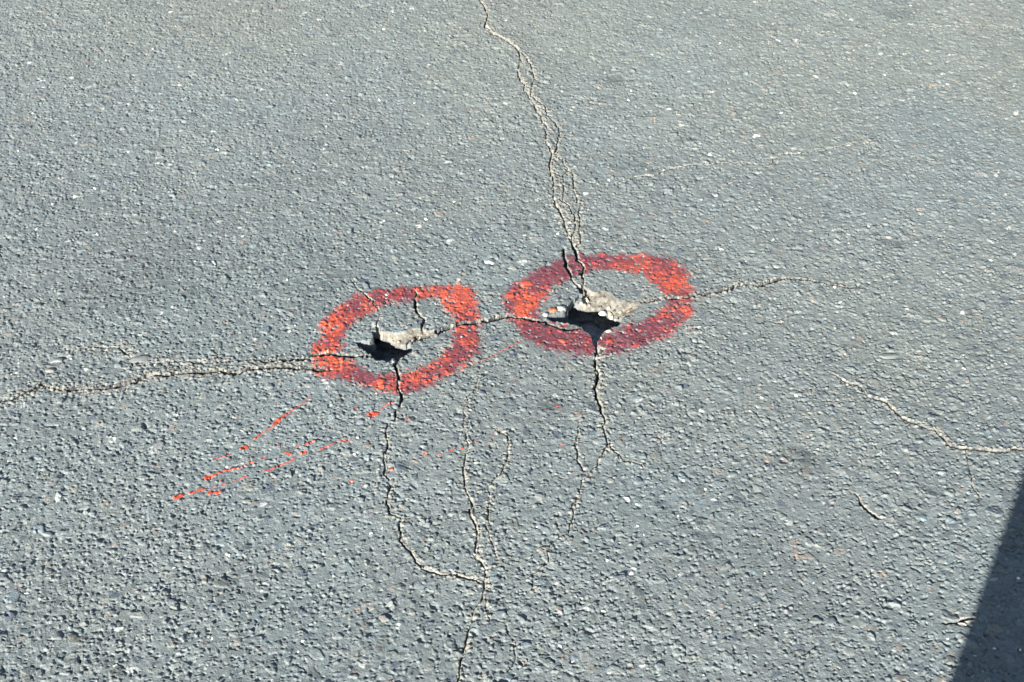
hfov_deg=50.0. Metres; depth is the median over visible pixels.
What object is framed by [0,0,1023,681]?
road
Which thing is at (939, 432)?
crack
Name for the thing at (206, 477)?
paint drip
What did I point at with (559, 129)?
crack
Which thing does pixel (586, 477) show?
crack
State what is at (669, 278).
painted ring
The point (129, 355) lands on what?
crack
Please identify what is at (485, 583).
crack
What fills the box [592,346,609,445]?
crack
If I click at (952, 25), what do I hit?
crack
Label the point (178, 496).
paint drip
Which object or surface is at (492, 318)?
crack
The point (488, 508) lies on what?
crack
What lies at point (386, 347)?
pothole
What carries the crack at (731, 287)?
on the road
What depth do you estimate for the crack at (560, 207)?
2.37 m
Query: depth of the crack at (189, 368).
1.81 m
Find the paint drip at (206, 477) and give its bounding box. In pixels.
[204,457,266,479]
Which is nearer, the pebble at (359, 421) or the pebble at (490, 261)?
the pebble at (359, 421)
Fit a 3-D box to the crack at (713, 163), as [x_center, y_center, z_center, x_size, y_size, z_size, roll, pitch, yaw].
[0.486,-0.369,2.283,0.604,0.010,0.045,-9,43,-10]
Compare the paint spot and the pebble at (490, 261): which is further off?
the pebble at (490, 261)
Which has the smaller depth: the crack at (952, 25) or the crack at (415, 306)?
the crack at (415, 306)
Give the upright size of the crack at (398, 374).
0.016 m
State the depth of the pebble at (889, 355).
1.84 m
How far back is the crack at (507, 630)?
1.45 m
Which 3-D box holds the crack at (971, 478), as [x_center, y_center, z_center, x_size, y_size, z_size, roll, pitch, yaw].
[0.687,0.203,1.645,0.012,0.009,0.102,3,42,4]
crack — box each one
[0,357,327,402]
[69,342,240,367]
[237,351,371,362]
[350,277,380,335]
[382,423,480,583]
[392,361,402,422]
[413,286,426,331]
[432,313,511,335]
[456,374,490,681]
[479,0,582,253]
[484,426,511,559]
[484,597,516,671]
[512,316,566,330]
[519,49,561,154]
[529,444,608,592]
[555,155,583,251]
[560,168,576,233]
[562,247,583,296]
[573,423,583,470]
[574,178,614,185]
[575,250,586,293]
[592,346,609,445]
[608,141,877,184]
[609,442,645,468]
[635,276,864,303]
[826,371,1023,453]
[884,23,1019,29]
[963,450,980,501]
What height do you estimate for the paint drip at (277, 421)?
0.004 m
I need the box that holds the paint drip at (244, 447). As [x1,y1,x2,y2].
[212,445,248,459]
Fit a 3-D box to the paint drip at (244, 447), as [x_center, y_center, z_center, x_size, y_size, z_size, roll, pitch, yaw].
[-0.430,0.171,1.679,0.057,0.005,0.009,-22,46,-23]
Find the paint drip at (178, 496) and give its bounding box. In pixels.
[173,476,247,498]
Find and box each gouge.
[853,493,882,519]
[940,616,978,626]
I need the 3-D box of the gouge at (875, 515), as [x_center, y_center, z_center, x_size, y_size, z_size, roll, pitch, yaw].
[0.516,0.245,1.602,0.016,0.011,0.059,-21,46,-22]
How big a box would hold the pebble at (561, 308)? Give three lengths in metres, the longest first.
0.020 x 0.014 x 0.013 m
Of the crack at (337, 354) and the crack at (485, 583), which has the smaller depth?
the crack at (485, 583)
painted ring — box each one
[309,281,484,396]
[500,251,696,358]
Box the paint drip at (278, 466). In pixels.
[263,459,294,471]
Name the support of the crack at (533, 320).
on the road
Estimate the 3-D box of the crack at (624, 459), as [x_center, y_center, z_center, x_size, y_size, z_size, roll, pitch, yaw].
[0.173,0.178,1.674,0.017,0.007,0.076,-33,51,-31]
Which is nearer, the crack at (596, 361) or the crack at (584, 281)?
the crack at (596, 361)
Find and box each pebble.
[45,368,55,372]
[50,358,63,363]
[129,355,150,364]
[356,419,364,424]
[484,259,495,264]
[556,306,566,311]
[599,310,605,315]
[879,353,899,358]
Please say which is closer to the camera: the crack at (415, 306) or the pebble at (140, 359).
the pebble at (140, 359)
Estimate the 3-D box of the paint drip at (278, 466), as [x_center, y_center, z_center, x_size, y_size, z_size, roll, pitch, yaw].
[-0.351,0.189,1.661,0.051,0.004,0.004,-21,46,-22]
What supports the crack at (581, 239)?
on the road
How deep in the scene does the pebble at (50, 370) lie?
1.81 m
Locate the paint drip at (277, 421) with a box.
[255,397,310,438]
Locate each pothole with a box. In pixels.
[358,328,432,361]
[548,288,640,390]
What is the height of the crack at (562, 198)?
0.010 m
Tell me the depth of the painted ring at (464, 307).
1.87 m
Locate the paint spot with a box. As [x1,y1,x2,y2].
[366,411,378,416]
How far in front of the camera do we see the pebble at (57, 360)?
1.83 m
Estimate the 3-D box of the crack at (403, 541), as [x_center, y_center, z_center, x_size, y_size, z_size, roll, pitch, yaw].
[-0.151,0.244,1.602,0.076,0.013,0.337,-19,45,-20]
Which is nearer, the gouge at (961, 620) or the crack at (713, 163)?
the gouge at (961, 620)
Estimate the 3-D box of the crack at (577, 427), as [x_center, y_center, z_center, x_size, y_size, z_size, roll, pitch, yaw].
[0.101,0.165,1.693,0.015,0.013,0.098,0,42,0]
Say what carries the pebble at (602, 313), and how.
on the pothole at (589, 319)
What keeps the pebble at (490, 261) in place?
on the road
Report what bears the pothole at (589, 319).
on the road
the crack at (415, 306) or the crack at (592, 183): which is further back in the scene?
the crack at (592, 183)

